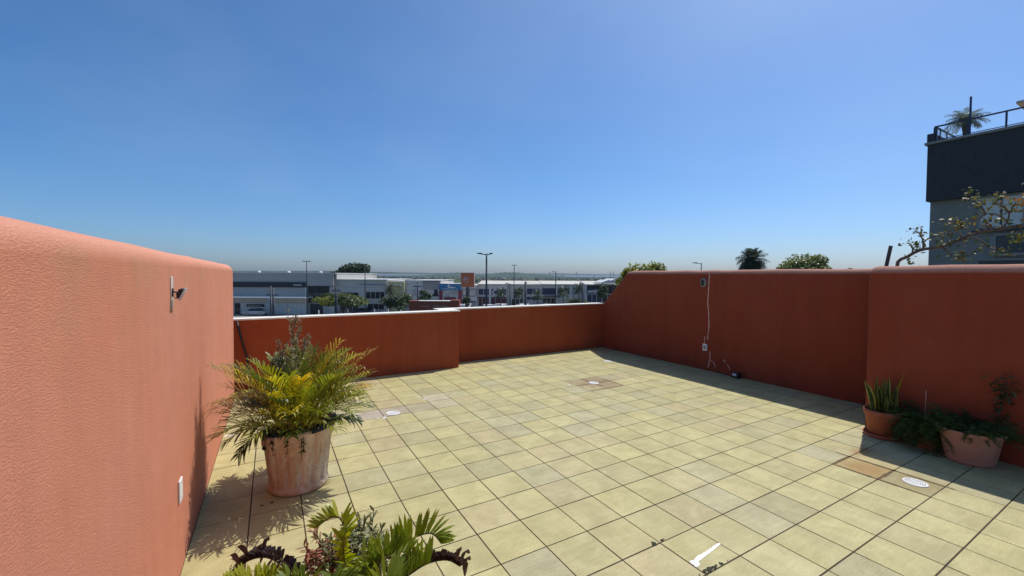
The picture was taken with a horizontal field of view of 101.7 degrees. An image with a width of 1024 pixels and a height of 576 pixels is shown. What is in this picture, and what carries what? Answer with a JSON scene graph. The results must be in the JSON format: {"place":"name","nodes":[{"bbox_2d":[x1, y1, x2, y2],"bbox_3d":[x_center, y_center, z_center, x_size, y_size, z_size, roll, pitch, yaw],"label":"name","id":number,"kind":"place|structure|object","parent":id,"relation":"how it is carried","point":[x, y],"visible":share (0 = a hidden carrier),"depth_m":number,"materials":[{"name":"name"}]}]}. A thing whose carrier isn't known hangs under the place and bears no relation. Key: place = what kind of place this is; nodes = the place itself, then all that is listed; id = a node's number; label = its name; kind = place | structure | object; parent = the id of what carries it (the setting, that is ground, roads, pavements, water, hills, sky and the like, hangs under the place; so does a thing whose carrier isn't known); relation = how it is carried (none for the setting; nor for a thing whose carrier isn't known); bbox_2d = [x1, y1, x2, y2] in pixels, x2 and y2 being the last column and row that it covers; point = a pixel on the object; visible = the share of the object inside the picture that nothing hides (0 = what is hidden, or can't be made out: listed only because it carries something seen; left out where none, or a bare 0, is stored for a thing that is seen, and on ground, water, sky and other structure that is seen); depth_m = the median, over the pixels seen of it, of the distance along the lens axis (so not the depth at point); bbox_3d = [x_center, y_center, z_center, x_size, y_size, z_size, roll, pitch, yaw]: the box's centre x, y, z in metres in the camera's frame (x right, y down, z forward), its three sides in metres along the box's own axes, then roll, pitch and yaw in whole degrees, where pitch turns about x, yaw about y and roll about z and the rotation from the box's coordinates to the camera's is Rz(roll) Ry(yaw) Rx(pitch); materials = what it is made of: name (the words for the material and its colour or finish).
{"place":"outdoors","nodes":[
{"label":"outdoors","id":0,"kind":"place"},
{"bbox_2d":[233,314,319,317],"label":"forecourt","id":1,"kind":"structure","parent":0,"point":[239,315],"depth_m":82.28,"materials":[{"name":"concrete"}]},
{"bbox_2d":[243,308,268,315],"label":"parked car","id":2,"kind":"object","parent":1,"relation":"on","point":[256,311],"visible":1,"depth_m":81.65,"materials":[{"name":"silver metal"}]},
{"bbox_2d":[233,271,376,313],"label":"showroom","id":3,"kind":"structure","parent":1,"relation":"on","point":[251,289],"depth_m":84.99,"materials":[{"name":"grey metal"}]},
{"bbox_2d":[234,303,240,313],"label":"shop window","id":4,"kind":"structure","parent":3,"relation":"in","point":[237,306],"depth_m":85.12,"materials":[{"name":"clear glass"}]},
{"bbox_2d":[275,303,286,313],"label":"shop window","id":5,"kind":"structure","parent":3,"relation":"in","point":[280,308],"depth_m":85.14,"materials":[{"name":"glass"}]},
{"bbox_2d":[287,303,304,313],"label":"shop window","id":6,"kind":"structure","parent":3,"relation":"in","point":[295,308],"depth_m":85.12,"materials":[{"name":"glass"}]},
{"bbox_2d":[308,293,321,302],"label":"window","id":7,"kind":"structure","parent":3,"relation":"in","point":[309,294],"depth_m":85.06,"materials":[{"name":"glass"}]},
{"bbox_2d":[310,304,322,313],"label":"door","id":8,"kind":"structure","parent":3,"relation":"in","point":[314,308],"depth_m":85.74,"materials":[{"name":"glass"}]},
{"bbox_2d":[308,286,328,292],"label":"window","id":9,"kind":"structure","parent":3,"relation":"in","point":[311,289],"depth_m":85.02,"materials":[{"name":"glass"}]},
{"bbox_2d":[302,261,310,314],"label":"street lamp","id":10,"kind":"object","parent":1,"relation":"on","point":[306,288],"visible":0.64,"depth_m":74.96,"materials":[{"name":"metal"}]},
{"bbox_2d":[312,292,369,313],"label":"spreading tree","id":11,"kind":"object","parent":1,"relation":"on","point":[327,299],"visible":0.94,"depth_m":72.97,"materials":[{"name":"green plant"}]},
{"bbox_2d":[337,262,371,272],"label":"dense tree","id":12,"kind":"object","parent":1,"relation":"on","point":[353,267],"visible":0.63,"depth_m":119.32,"materials":[{"name":"green plant"}]},
{"bbox_2d":[352,308,375,312],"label":"parked car","id":13,"kind":"object","parent":1,"relation":"on","point":[362,310],"visible":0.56,"depth_m":83.38,"materials":[{"name":"grey paint"}]},
{"bbox_2d":[362,267,367,312],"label":"street lamp","id":14,"kind":"object","parent":1,"relation":"on","point":[365,290],"visible":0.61,"depth_m":80.02,"materials":[{"name":"metal"}]},
{"bbox_2d":[337,278,412,313],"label":"shop building","id":15,"kind":"structure","parent":1,"relation":"on","point":[374,295],"depth_m":86.05,"materials":[{"name":"metal"}]},
{"bbox_2d":[339,292,358,295],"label":"window","id":16,"kind":"structure","parent":15,"relation":"in","point":[352,293],"depth_m":86.04,"materials":[{"name":"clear glass"}]},
{"bbox_2d":[339,305,358,312],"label":"window","id":17,"kind":"structure","parent":15,"relation":"in","point":[350,308],"depth_m":86.12,"materials":[{"name":"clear glass"}]},
{"bbox_2d":[366,291,384,298],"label":"window","id":18,"kind":"structure","parent":15,"relation":"in","point":[369,294],"depth_m":86.04,"materials":[{"name":"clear glass"}]},
{"bbox_2d":[367,303,384,309],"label":"window","id":19,"kind":"structure","parent":15,"relation":"in","point":[371,306],"depth_m":86.12,"materials":[{"name":"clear glass"}]},
{"bbox_2d":[383,284,395,311],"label":"street palm","id":20,"kind":"object","parent":1,"relation":"on","point":[389,289],"visible":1,"depth_m":82.98,"materials":[{"name":"green plant"}]},
{"bbox_2d":[378,292,412,311],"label":"dense tree","id":21,"kind":"object","parent":1,"relation":"on","point":[397,301],"visible":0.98,"depth_m":72.77,"materials":[{"name":"green plant"}]},
{"bbox_2d":[388,280,405,311],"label":"lime shop","id":22,"kind":"structure","parent":1,"relation":"on","point":[400,288],"depth_m":86.63,"materials":[{"name":"metal"}]},
{"bbox_2d":[391,287,401,291],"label":"window","id":23,"kind":"structure","parent":22,"relation":"in","point":[397,289],"depth_m":86.61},
{"bbox_2d":[419,289,432,299],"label":"dense tree","id":24,"kind":"object","parent":1,"relation":"on","point":[423,295],"visible":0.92,"depth_m":81.83,"materials":[{"name":"green plant"}]},
{"bbox_2d":[404,279,453,310],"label":"warehouse","id":25,"kind":"structure","parent":1,"relation":"on","point":[431,286],"depth_m":88.11,"materials":[{"name":"metal"}]},
{"bbox_2d":[439,283,461,303],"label":"blue front shop","id":26,"kind":"structure","parent":1,"relation":"on","point":[448,292],"depth_m":86.93,"materials":[{"name":"grey metal"}]},
{"bbox_2d":[462,295,470,306],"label":"dense tree","id":27,"kind":"object","parent":1,"relation":"on","point":[465,300],"visible":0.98,"depth_m":79.99,"materials":[{"name":"green plant"}]},
{"bbox_2d":[461,273,474,306],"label":"pylon sign","id":28,"kind":"object","parent":1,"relation":"on","point":[467,280],"visible":0.96,"depth_m":81.51,"materials":[{"name":"metal"}]},
{"bbox_2d":[462,284,477,306],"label":"white shop","id":29,"kind":"structure","parent":1,"relation":"on","point":[473,294],"depth_m":88.25,"materials":[{"name":"metal"}]},
{"bbox_2d":[469,289,475,295],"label":"window","id":30,"kind":"structure","parent":29,"relation":"in","point":[472,292],"depth_m":88.23,"materials":[{"name":"glass"}]},
{"bbox_2d":[478,281,507,306],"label":"mall unit","id":31,"kind":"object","parent":1,"relation":"on","point":[491,293],"visible":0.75,"depth_m":89.04,"materials":[{"name":"paint"}]},
{"bbox_2d":[478,288,488,294],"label":"window","id":32,"kind":"structure","parent":31,"relation":"in","point":[481,291],"depth_m":89.03,"materials":[{"name":"glass"}]},
{"bbox_2d":[478,298,488,305],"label":"shop window","id":33,"kind":"structure","parent":31,"relation":"in","point":[481,301],"depth_m":89.10,"materials":[{"name":"glass"}]},
{"bbox_2d":[491,288,506,294],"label":"window","id":34,"kind":"structure","parent":31,"relation":"in","point":[492,289],"depth_m":89.03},
{"bbox_2d":[491,298,506,303],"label":"shop window","id":35,"kind":"structure","parent":31,"relation":"in","point":[493,300],"depth_m":89.10,"materials":[{"name":"glass"}]},
{"bbox_2d":[483,304,502,306],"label":"parked van","id":36,"kind":"object","parent":1,"relation":"on","point":[492,305],"visible":0.13,"depth_m":83.01,"materials":[{"name":"white paint"}]},
{"bbox_2d":[495,287,507,304],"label":"street palm","id":37,"kind":"object","parent":1,"relation":"on","point":[499,293],"visible":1,"depth_m":82.99,"materials":[{"name":"green plant"}]},
{"bbox_2d":[505,283,510,305],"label":"utility pole","id":38,"kind":"object","parent":1,"relation":"on","point":[509,295],"visible":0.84,"depth_m":74.99,"materials":[{"name":"concrete"}]},
{"bbox_2d":[512,287,523,304],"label":"street palm","id":39,"kind":"object","parent":1,"relation":"on","point":[517,295],"visible":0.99,"depth_m":82.81,"materials":[{"name":"green plant"}]},
{"bbox_2d":[507,281,541,305],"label":"mall unit","id":40,"kind":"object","parent":1,"relation":"on","point":[532,287],"visible":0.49,"depth_m":89.85,"materials":[{"name":"white concrete"}]},
{"bbox_2d":[511,299,523,305],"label":"shop window","id":41,"kind":"structure","parent":40,"relation":"in","point":[521,301],"depth_m":89.88,"materials":[{"name":"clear glass"}]},
{"bbox_2d":[527,288,539,294],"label":"window","id":42,"kind":"structure","parent":40,"relation":"in","point":[530,291],"depth_m":89.82,"materials":[{"name":"glass"}]},
{"bbox_2d":[527,296,540,300],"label":"shop window","id":43,"kind":"structure","parent":40,"relation":"in","point":[529,298],"depth_m":89.82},
{"bbox_2d":[527,301,540,304],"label":"shop window","id":44,"kind":"structure","parent":40,"relation":"in","point":[528,302],"depth_m":89.90,"materials":[{"name":"grey glass"}]},
{"bbox_2d":[532,289,543,304],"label":"street palm","id":45,"kind":"object","parent":1,"relation":"on","point":[537,297],"visible":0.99,"depth_m":82.71,"materials":[{"name":"green plant"}]},
{"bbox_2d":[553,271,555,303],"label":"street lamp","id":46,"kind":"object","parent":1,"relation":"on","point":[555,287],"visible":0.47,"depth_m":79.96,"materials":[{"name":"metal"}]},
{"bbox_2d":[539,281,585,303],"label":"mall unit","id":47,"kind":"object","parent":1,"relation":"on","point":[548,290],"visible":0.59,"depth_m":90.04,"materials":[{"name":"paint"}]},
{"bbox_2d":[542,288,554,293],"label":"window","id":48,"kind":"structure","parent":47,"relation":"in","point":[545,290],"depth_m":90.01,"materials":[{"name":"glass"}]},
{"bbox_2d":[542,298,554,303],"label":"shop window","id":49,"kind":"structure","parent":47,"relation":"in","point":[544,300],"depth_m":90.08,"materials":[{"name":"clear glass"}]},
{"bbox_2d":[557,288,569,293],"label":"window","id":50,"kind":"structure","parent":47,"relation":"in","point":[567,289],"depth_m":90.01,"materials":[{"name":"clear glass"}]},
{"bbox_2d":[557,298,569,303],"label":"shop window","id":51,"kind":"structure","parent":47,"relation":"in","point":[559,300],"depth_m":90.08,"materials":[{"name":"grey glass"}]},
{"bbox_2d":[556,285,570,303],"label":"street palm","id":52,"kind":"object","parent":1,"relation":"on","point":[563,293],"visible":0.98,"depth_m":82.99,"materials":[{"name":"green plant"}]},
{"bbox_2d":[565,298,589,302],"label":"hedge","id":53,"kind":"object","parent":1,"relation":"on","point":[573,300],"visible":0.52,"depth_m":83.34,"materials":[{"name":"green plant"}]},
{"bbox_2d":[573,283,585,302],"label":"street palm","id":54,"kind":"object","parent":1,"relation":"on","point":[579,290],"visible":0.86,"depth_m":83.02,"materials":[{"name":"green plant"}]},
{"bbox_2d":[582,283,583,302],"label":"utility pole","id":55,"kind":"object","parent":1,"relation":"on","point":[582,292],"visible":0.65,"depth_m":77.90,"materials":[{"name":"concrete"}]},
{"bbox_2d":[579,281,616,303],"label":"mall unit","id":56,"kind":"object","parent":1,"relation":"on","point":[591,289],"visible":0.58,"depth_m":89.63,"materials":[{"name":"white"}]},
{"bbox_2d":[587,287,598,292],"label":"window","id":57,"kind":"structure","parent":56,"relation":"in","point":[588,288],"depth_m":89.60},
{"bbox_2d":[587,294,601,302],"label":"shop window","id":58,"kind":"structure","parent":56,"relation":"in","point":[592,298],"depth_m":89.66,"materials":[{"name":"glass"}]},
{"bbox_2d":[600,287,614,292],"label":"window","id":59,"kind":"structure","parent":56,"relation":"in","point":[609,290],"depth_m":89.60,"materials":[{"name":"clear glass"}]},
{"bbox_2d":[596,284,608,302],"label":"dense tree","id":60,"kind":"object","parent":1,"relation":"on","point":[602,292],"visible":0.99,"depth_m":81.49,"materials":[{"name":"green plant"}]},
{"bbox_2d":[593,278,616,298],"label":"shed roof","id":61,"kind":"structure","parent":1,"relation":"on","point":[608,280],"depth_m":84.40,"materials":[{"name":"metal"}]},
{"bbox_2d":[233,271,620,276],"bbox_3d":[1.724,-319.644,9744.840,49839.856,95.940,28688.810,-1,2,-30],"label":"hills","id":62,"kind":"structure","parent":0,"point":[553,274],"depth_m":7710.53,"materials":[{"name":"plant"}]},
{"bbox_2d":[406,272,573,277],"bbox_3d":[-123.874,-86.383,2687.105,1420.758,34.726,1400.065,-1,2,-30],"label":"wooded hill","id":63,"kind":"structure","parent":0,"point":[515,274],"depth_m":2302.89,"materials":[{"name":"plant"}]},
{"bbox_2d":[379,276,617,283],"bbox_3d":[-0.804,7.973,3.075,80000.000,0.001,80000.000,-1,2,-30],"label":"ground","id":64,"kind":"structure","parent":0,"point":[459,280],"depth_m":989.07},
{"bbox_2d":[409,300,459,310],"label":"sign wall","id":65,"kind":"structure","parent":64,"relation":"on","point":[419,305],"depth_m":30.04,"materials":[{"name":"brick"}]},
{"bbox_2d":[477,253,492,306],"bbox_3d":[-2.615,1.764,40.068,1.474,10.262,0.398,0,2,0],"label":"street lamp","id":66,"kind":"object","parent":64,"relation":"on","point":[486,254],"visible":0.51,"depth_m":39.92,"materials":[{"name":"metal"}]},
{"bbox_2d":[377,275,618,281],"bbox_3d":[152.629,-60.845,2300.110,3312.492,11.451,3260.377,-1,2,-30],"label":"woodland","id":67,"kind":"object","parent":64,"relation":"on","point":[586,278],"visible":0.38,"depth_m":939.39,"materials":[{"name":"green plant"}]},
{"bbox_2d":[614,261,668,287],"bbox_3d":[5.596,3.242,18.218,2.412,8.857,2.619,0,2,0],"label":"garden tree","id":68,"kind":"object","parent":64,"relation":"on","point":[658,266],"visible":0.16,"depth_m":17.85,"materials":[{"name":"green plant"}]},
{"bbox_2d":[735,247,769,269],"bbox_3d":[22.914,1.613,40.093,3.040,11.042,3.006,-1,2,-30],"label":"palm tree","id":69,"kind":"object","parent":64,"relation":"on","point":[749,262],"visible":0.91,"depth_m":39.38,"materials":[{"name":"green plant"}]},
{"bbox_2d":[776,252,831,268],"bbox_3d":[17.478,2.686,25.184,3.051,9.696,2.816,0,2,0],"label":"garden tree","id":70,"kind":"object","parent":64,"relation":"on","point":[815,261],"visible":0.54,"depth_m":24.53,"materials":[{"name":"green plant"}]},
{"bbox_3d":[1.610,5.044,-2.381,12.800,6.195,20.300,-1,2,-30],"label":"terrace building","id":71,"kind":"object","parent":64,"relation":"on","visible":0},
{"bbox_3d":[5.259,1.860,5.944,2.000,0.320,9.260,-1,2,-30],"label":"roof ledge","id":72,"kind":"object","parent":71,"relation":"on","visible":0},
{"bbox_2d":[884,246,892,265],"bbox_3d":[4.684,0.555,5.425,0.042,2.191,0.374,-1,2,-30],"label":"garden stake","id":73,"kind":"object","parent":72,"relation":"on","point":[888,256],"visible":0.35,"depth_m":5.26,"materials":[{"name":"paint"}]},
{"bbox_2d":[895,182,1023,265],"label":"leafy shrub","id":74,"kind":"object","parent":72,"relation":"on","point":[1019,239],"visible":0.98,"depth_m":4.49,"materials":[{"name":"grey plant"}]},
{"bbox_2d":[0,0,1023,273],"label":"sky","id":75,"kind":"structure","parent":0,"point":[411,136],"materials":[{"name":"blue"}]},
{"bbox_2d":[180,347,1023,575],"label":"terrace floor","id":76,"kind":"structure","parent":0,"point":[558,464],"depth_m":3.14,"materials":[{"name":"tile"}]},
{"bbox_2d":[0,216,233,575],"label":"terrace wall","id":77,"kind":"structure","parent":76,"relation":"on","point":[110,387],"depth_m":1.23,"materials":[{"name":"paint"}]},
{"bbox_2d":[170,276,187,308],"bbox_3d":[-1.651,0.023,2.067,0.059,0.163,0.065,-1,2,-30],"label":"wall floodlight","id":78,"kind":"object","parent":77,"relation":"attached to","point":[180,293],"depth_m":2.05,"materials":[{"name":"paint"}]},
{"bbox_2d":[178,476,182,503],"bbox_3d":[-1.729,1.054,2.175,0.010,0.116,0.076,-1,2,-30],"label":"wall plate","id":79,"kind":"object","parent":77,"relation":"attached to","point":[180,489],"depth_m":2.15,"materials":[{"name":"white plastic"}]},
{"bbox_2d":[236,322,251,389],"bbox_3d":[-3.552,0.914,5.524,0.169,0.943,0.027,0,2,-26],"label":"pole","id":80,"kind":"object","parent":76,"relation":"on","point":[242,343],"visible":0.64,"depth_m":5.51,"materials":[{"name":"black metal"}]},
{"bbox_2d":[201,309,376,496],"bbox_3d":[-1.593,0.819,3.090,1.190,1.293,1.166,-1,2,-30],"label":"potted palm","id":81,"kind":"object","parent":76,"relation":"on","point":[295,437],"visible":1,"depth_m":2.94,"materials":[{"name":"plant"}]},
{"bbox_2d":[284,505,401,575],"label":"potted shrub","id":82,"kind":"object","parent":76,"relation":"on","point":[311,558],"visible":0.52,"depth_m":1.34,"materials":[{"name":"green plant"}]},
{"bbox_2d":[223,498,470,575],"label":"potted cycad","id":83,"kind":"object","parent":76,"relation":"on","point":[408,562],"visible":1,"depth_m":1.25,"materials":[{"name":"green plant"}]},
{"bbox_2d":[386,411,399,414],"bbox_3d":[-1.352,1.419,4.727,0.150,0.010,0.150,-1,2,-30],"label":"floor drain","id":84,"kind":"object","parent":76,"relation":"on","point":[391,413],"visible":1,"depth_m":4.71,"materials":[{"name":"white plastic"}]},
{"bbox_2d":[233,303,602,391],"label":"parapet wall","id":85,"kind":"structure","parent":76,"relation":"on","point":[401,342],"depth_m":6.81,"materials":[{"name":"orange paint"}]},
{"bbox_2d":[716,372,740,378],"bbox_3d":[3.397,1.348,6.619,0.102,0.085,0.462,-1,2,-30],"label":"floor spotlight","id":86,"kind":"object","parent":76,"relation":"on","point":[736,375],"visible":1,"depth_m":6.44,"materials":[{"name":"black metal"}]},
{"bbox_2d":[602,269,870,404],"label":"terrace wall","id":87,"kind":"structure","parent":76,"relation":"on","point":[804,330],"depth_m":6.27,"materials":[{"name":"paint"}]},
{"bbox_2d":[700,278,706,286],"bbox_3d":[3.212,-0.090,6.995,0.060,0.150,0.104,-1,2,-30],"label":"bulkhead lamp","id":88,"kind":"object","parent":87,"relation":"attached to","point":[703,282],"visible":1,"depth_m":6.97,"materials":[{"name":"grey plastic"}]},
{"bbox_2d":[702,343,707,350],"bbox_3d":[3.240,0.995,6.997,0.030,0.116,0.080,-1,2,-30],"label":"wall socket","id":89,"kind":"object","parent":87,"relation":"attached to","point":[704,347],"depth_m":6.99,"materials":[{"name":"white plastic"}]},
{"bbox_2d":[862,373,904,440],"bbox_3d":[3.658,1.137,4.102,0.307,0.655,0.322,2,2,41],"label":"potted snake plant","id":90,"kind":"object","parent":76,"relation":"on","point":[882,400],"visible":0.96,"depth_m":4.06,"materials":[{"name":"green plant"}]},
{"bbox_2d":[902,477,928,487],"bbox_3d":[3.082,1.488,3.184,0.150,0.010,0.150,-1,2,-30],"label":"floor drain","id":91,"kind":"object","parent":76,"relation":"on","point":[910,481],"visible":1,"depth_m":3.18,"materials":[{"name":"white plastic"}]},
{"bbox_2d":[884,393,967,457],"bbox_3d":[3.836,1.233,3.826,0.642,0.560,0.697,1,2,28],"label":"potted fern","id":92,"kind":"object","parent":76,"relation":"on","point":[915,424],"visible":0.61,"depth_m":3.79,"materials":[{"name":"green plant"}]},
{"bbox_2d":[865,264,1023,466],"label":"terrace wall","id":93,"kind":"structure","parent":76,"relation":"on","point":[947,337],"depth_m":3.81,"materials":[{"name":"paint"}]},
{"bbox_2d":[914,374,1023,467],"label":"potted fern","id":94,"kind":"object","parent":76,"relation":"on","point":[978,443],"visible":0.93,"depth_m":3.47,"materials":[{"name":"green plant"}]},
{"bbox_2d":[924,123,1023,264],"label":"apartment building","id":95,"kind":"structure","parent":0,"point":[988,163],"depth_m":24.34,"materials":[{"name":"concrete"}]},
{"bbox_2d":[944,107,991,136],"bbox_3d":[27.993,-9.978,25.702,2.082,1.908,2.245,-1,2,-30],"label":"roof palm","id":96,"kind":"object","parent":95,"relation":"on","point":[961,115],"visible":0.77,"depth_m":25.58,"materials":[{"name":"green plant"}]},
{"bbox_2d":[969,96,971,133],"bbox_3d":[27.111,-10.156,24.651,0.092,2.300,0.092,0,2,-7],"label":"roof mast","id":97,"kind":"object","parent":95,"relation":"on","point":[970,109],"visible":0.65,"depth_m":24.62,"materials":[{"name":"metal"}]},
{"bbox_2d":[934,106,1023,140],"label":"roof railing","id":98,"kind":"object","parent":95,"relation":"on","point":[936,128],"visible":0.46,"depth_m":24.69,"materials":[{"name":"metal"}]},
{"bbox_2d":[976,258,1023,264],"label":"window","id":99,"kind":"structure","parent":95,"relation":"in","point":[1005,260],"depth_m":23.60,"materials":[{"name":"glass"}]},
{"bbox_2d":[977,192,1023,229],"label":"window","id":100,"kind":"structure","parent":95,"relation":"in","point":[1016,217],"depth_m":23.59,"materials":[{"name":"glass"}]},
{"bbox_2d":[989,232,1023,255],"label":"window","id":101,"kind":"structure","parent":95,"relation":"in","point":[1000,240],"depth_m":23.46,"materials":[{"name":"glass"}]},
{"bbox_2d":[1016,100,1023,109],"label":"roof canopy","id":102,"kind":"object","parent":95,"relation":"on","point":[1020,103],"visible":1,"depth_m":24.29,"materials":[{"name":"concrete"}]},
{"label":"road","id":103,"kind":"structure","parent":0,"visible":0},
{"bbox_2d":[266,288,275,315],"bbox_3d":[-35.573,3.064,61.950,1.795,6.047,0.685,0,2,-15],"label":"utility pole","id":104,"kind":"object","parent":103,"relation":"on","point":[273,305],"visible":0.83,"depth_m":61.96,"materials":[{"name":"metal"}]},
{"bbox_2d":[270,286,271,315],"bbox_3d":[-34.779,2.923,60.114,0.250,6.444,0.250,1,2,22],"label":"utility pole","id":105,"kind":"object","parent":103,"relation":"on","point":[270,301],"visible":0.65,"depth_m":60.02,"materials":[{"name":"concrete"}]},
{"bbox_2d":[334,286,335,313],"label":"utility pole","id":106,"kind":"object","parent":103,"relation":"on","point":[334,301],"visible":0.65,"depth_m":68.06,"materials":[{"name":"concrete"}]},
{"bbox_2d":[331,286,340,313],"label":"utility pole","id":107,"kind":"object","parent":103,"relation":"on","point":[336,290],"visible":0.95,"depth_m":67.96,"materials":[{"name":"concrete"}]},
{"bbox_2d":[413,282,421,299],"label":"utility pole","id":108,"kind":"object","parent":103,"relation":"on","point":[417,286],"visible":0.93,"depth_m":69.93,"materials":[{"name":"concrete"}]},
{"bbox_2d":[524,282,526,304],"bbox_3d":[2.103,2.606,65.102,0.468,7.188,0.468,1,2,22],"label":"utility pole","id":109,"kind":"object","parent":103,"relation":"on","point":[525,293],"visible":0.65,"depth_m":64.91,"materials":[{"name":"metal"}]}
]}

